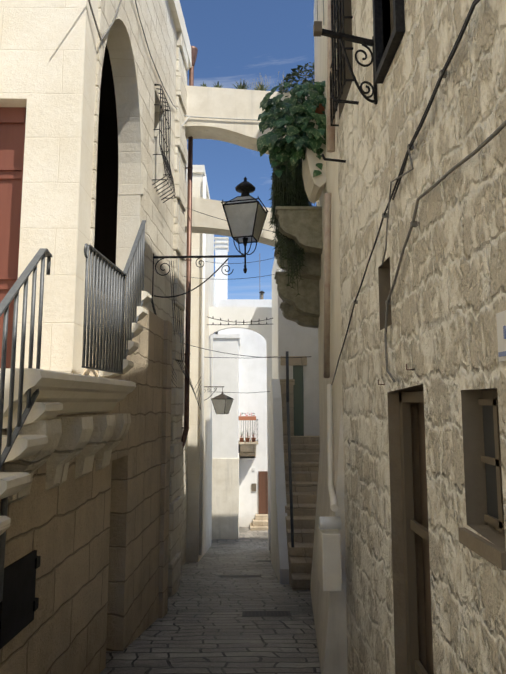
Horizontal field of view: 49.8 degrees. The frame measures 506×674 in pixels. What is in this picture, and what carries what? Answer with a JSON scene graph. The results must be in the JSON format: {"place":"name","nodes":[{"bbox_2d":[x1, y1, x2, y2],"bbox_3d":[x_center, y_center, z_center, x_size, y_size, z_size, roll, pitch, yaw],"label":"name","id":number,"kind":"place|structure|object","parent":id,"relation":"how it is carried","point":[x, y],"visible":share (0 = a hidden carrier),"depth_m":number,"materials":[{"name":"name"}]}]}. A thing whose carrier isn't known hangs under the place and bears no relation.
{"place":"outdoors","nodes":[
{"label":"outdoors","id":0,"kind":"place"},
{"bbox_2d":[99,527,320,673],"bbox_3d":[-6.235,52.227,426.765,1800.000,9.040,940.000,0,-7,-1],"label":"paved alley","id":1,"kind":"structure","parent":0,"point":[202,626],"depth_m":7.09,"materials":[{"name":"grey stone"}]},
{"bbox_2d":[0,0,98,374],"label":"building wall","id":2,"kind":"structure","parent":1,"relation":"on","point":[48,54],"depth_m":5.37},
{"bbox_2d":[0,107,25,367],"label":"door","id":3,"kind":"structure","parent":2,"relation":"in","point":[12,130],"depth_m":5.48,"materials":[{"name":"red wood"}]},
{"bbox_2d":[0,297,163,673],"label":"stone wall","id":4,"kind":"structure","parent":1,"relation":"on","point":[92,537],"depth_m":5.17,"materials":[{"name":"beige stone"}]},
{"bbox_2d":[0,291,171,648],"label":"palazzo stair dressings","id":5,"kind":"structure","parent":4,"relation":"attached to","point":[57,444],"depth_m":4.00,"materials":[{"name":"beige stone"}]},
{"bbox_2d":[89,0,191,587],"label":"palazzo","id":6,"kind":"structure","parent":1,"relation":"on","point":[126,145],"depth_m":8.32,"materials":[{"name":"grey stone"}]},
{"bbox_2d":[118,84,175,202],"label":"palazzo fittings","id":7,"kind":"object","parent":6,"relation":"attached to","point":[131,189],"visible":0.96,"depth_m":8.61,"materials":[{"name":"black metal"}]},
{"bbox_2d":[181,46,197,448],"bbox_3d":[-1.353,-1.897,11.199,0.334,8.592,0.260,0,-7,-1],"label":"drainpipe","id":8,"kind":"object","parent":6,"relation":"attached to","point":[194,50],"visible":0.81,"depth_m":11.10,"materials":[{"name":"brown metal"}]},
{"bbox_2d":[152,177,268,297],"bbox_3d":[-0.651,-1.533,8.493,1.705,1.901,0.605,-2,-7,14],"label":"street lantern","id":9,"kind":"object","parent":6,"relation":"attached to","point":[245,212],"visible":1,"depth_m":8.24,"materials":[{"name":"metal"}]},
{"bbox_2d":[184,85,309,154],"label":"flying arch","id":10,"kind":"structure","parent":6,"relation":"attached to","point":[222,103],"depth_m":11.06,"materials":[{"name":"beige paint"}]},
{"bbox_2d":[168,32,187,597],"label":"building wall","id":11,"kind":"structure","parent":1,"relation":"on","point":[175,498],"depth_m":10.08,"materials":[{"name":"beige stone"}]},
{"bbox_2d":[180,150,214,566],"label":"house","id":12,"kind":"structure","parent":1,"relation":"on","point":[196,495],"depth_m":15.57,"materials":[{"name":"white paint"}]},
{"bbox_2d":[204,386,232,413],"bbox_3d":[-1.076,1.873,16.238,0.907,0.832,0.541,-3,-7,22],"label":"street lantern","id":13,"kind":"object","parent":12,"relation":"attached to","point":[222,402],"visible":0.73,"depth_m":16.02,"materials":[{"name":"metal"}]},
{"bbox_2d":[185,196,285,246],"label":"flying arch","id":14,"kind":"structure","parent":12,"relation":"attached to","point":[204,223],"depth_m":12.80,"materials":[{"name":"beige paint"}]},
{"bbox_2d":[207,317,272,324],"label":"festoon lights","id":15,"kind":"object","parent":12,"relation":"attached to","point":[228,321],"visible":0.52,"depth_m":17.95,"materials":[{"name":"black"}]},
{"bbox_2d":[211,334,239,539],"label":"white house","id":16,"kind":"structure","parent":1,"relation":"on","point":[225,477],"depth_m":22.62,"materials":[{"name":"white paint"}]},
{"bbox_2d":[209,306,271,550],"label":"white arch","id":17,"kind":"structure","parent":1,"relation":"on","point":[238,314],"depth_m":19.17,"materials":[{"name":"white paint"}]},
{"bbox_2d":[213,237,271,526],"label":"white house","id":18,"kind":"structure","parent":1,"relation":"on","point":[252,374],"depth_m":25.89,"materials":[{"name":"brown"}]},
{"bbox_2d":[238,416,267,529],"bbox_3d":[0.287,7.071,24.851,1.968,6.873,1.020,0,-7,-1],"label":"door and balcony","id":19,"kind":"structure","parent":18,"relation":"attached to","point":[248,449],"depth_m":24.89,"materials":[{"name":"brown"}]},
{"bbox_2d":[240,413,254,437],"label":"balcony plants","id":20,"kind":"object","parent":19,"relation":"on","point":[246,430],"visible":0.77,"depth_m":24.90,"materials":[{"name":"green plant"}]},
{"bbox_2d":[219,560,291,616],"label":"floor gratings","id":21,"kind":"object","parent":1,"relation":"on","point":[263,613],"visible":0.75,"depth_m":7.95,"materials":[{"name":"black metal"}]},
{"bbox_2d":[270,379,288,583],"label":"stair side wall","id":22,"kind":"structure","parent":1,"relation":"on","point":[279,557],"depth_m":12.80,"materials":[{"name":"white paint"}]},
{"bbox_2d":[272,258,319,435],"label":"house","id":23,"kind":"structure","parent":1,"relation":"on","point":[292,338],"depth_m":15.28,"materials":[{"name":"white paint"}]},
{"bbox_2d":[280,351,306,546],"bbox_3d":[1.086,2.531,12.995,0.770,4.467,4.072,0,-7,1],"label":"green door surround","id":24,"kind":"object","parent":23,"relation":"attached to","point":[292,406],"visible":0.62,"depth_m":15.00,"materials":[{"name":"grey paint"}]},
{"bbox_2d":[283,436,319,589],"bbox_3d":[1.375,5.787,12.813,1.379,6.614,5.880,0,-7,-1],"label":"stair","id":25,"kind":"object","parent":1,"relation":"on","point":[305,452],"visible":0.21,"depth_m":12.26,"materials":[{"name":"beige stone"}]},
{"bbox_2d":[310,0,347,673],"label":"plastered house","id":26,"kind":"structure","parent":1,"relation":"on","point":[329,614],"depth_m":5.67,"materials":[{"name":"beige paint"}]},
{"bbox_2d":[201,62,314,295],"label":"hanging plants","id":27,"kind":"object","parent":26,"relation":"attached to","point":[288,188],"visible":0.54,"depth_m":8.54,"materials":[{"name":"green plant"}]},
{"bbox_2d":[274,202,322,327],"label":"stone corbels","id":28,"kind":"object","parent":26,"relation":"attached to","point":[300,226],"visible":0.81,"depth_m":8.91,"materials":[{"name":"stone"}]},
{"bbox_2d":[317,0,341,591],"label":"plastered house fittings","id":29,"kind":"object","parent":26,"relation":"attached to","point":[329,557],"visible":0.98,"depth_m":5.07,"materials":[{"name":"white stone"}]},
{"bbox_2d":[302,95,358,203],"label":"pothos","id":30,"kind":"object","parent":26,"relation":"attached to","point":[314,186],"visible":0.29,"depth_m":7.08,"materials":[{"name":"beige stone"}]},
{"bbox_2d":[256,81,325,177],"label":"pothos leaves","id":31,"kind":"object","parent":30,"relation":"attached to","point":[296,114],"visible":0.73,"depth_m":7.05,"materials":[{"name":"green plant"}]},
{"bbox_2d":[336,0,505,673],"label":"house","id":32,"kind":"structure","parent":1,"relation":"on","point":[448,298],"depth_m":2.58,"materials":[{"name":"stone"}]},
{"bbox_2d":[313,0,377,104],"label":"iron wall bracket","id":33,"kind":"object","parent":32,"relation":"attached to","point":[318,31],"visible":0.98,"depth_m":3.53,"materials":[{"name":"black metal"}]},
{"bbox_2d":[330,0,505,673],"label":"house joinery","id":34,"kind":"structure","parent":32,"relation":"attached to","point":[492,553],"depth_m":3.10,"materials":[{"name":"brown wood"}]},
{"bbox_3d":[-4.736,-2.907,-1.690,4.350,14.500,14.126,0,-7,-1],"label":"palazzo","id":35,"kind":"object","parent":1,"relation":"on","visible":0},
{"bbox_2d":[0,497,7,601],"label":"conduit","id":36,"kind":"object","parent":35,"relation":"attached to","point":[4,504],"visible":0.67,"depth_m":3.25,"materials":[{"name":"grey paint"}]},
{"bbox_2d":[0,220,145,469],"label":"stair railings","id":37,"kind":"object","parent":35,"relation":"attached to","point":[113,349],"visible":0.96,"depth_m":4.38,"materials":[{"name":"grey metal"}]},
{"bbox_2d":[88,0,505,409],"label":"wall cables","id":38,"kind":"object","parent":35,"relation":"attached to","point":[443,72],"depth_m":3.09,"materials":[{"name":"black"}]},
{"bbox_2d":[179,0,315,298],"label":"sky","id":39,"kind":"structure","parent":0,"point":[235,40],"materials":[{"name":"blue"}]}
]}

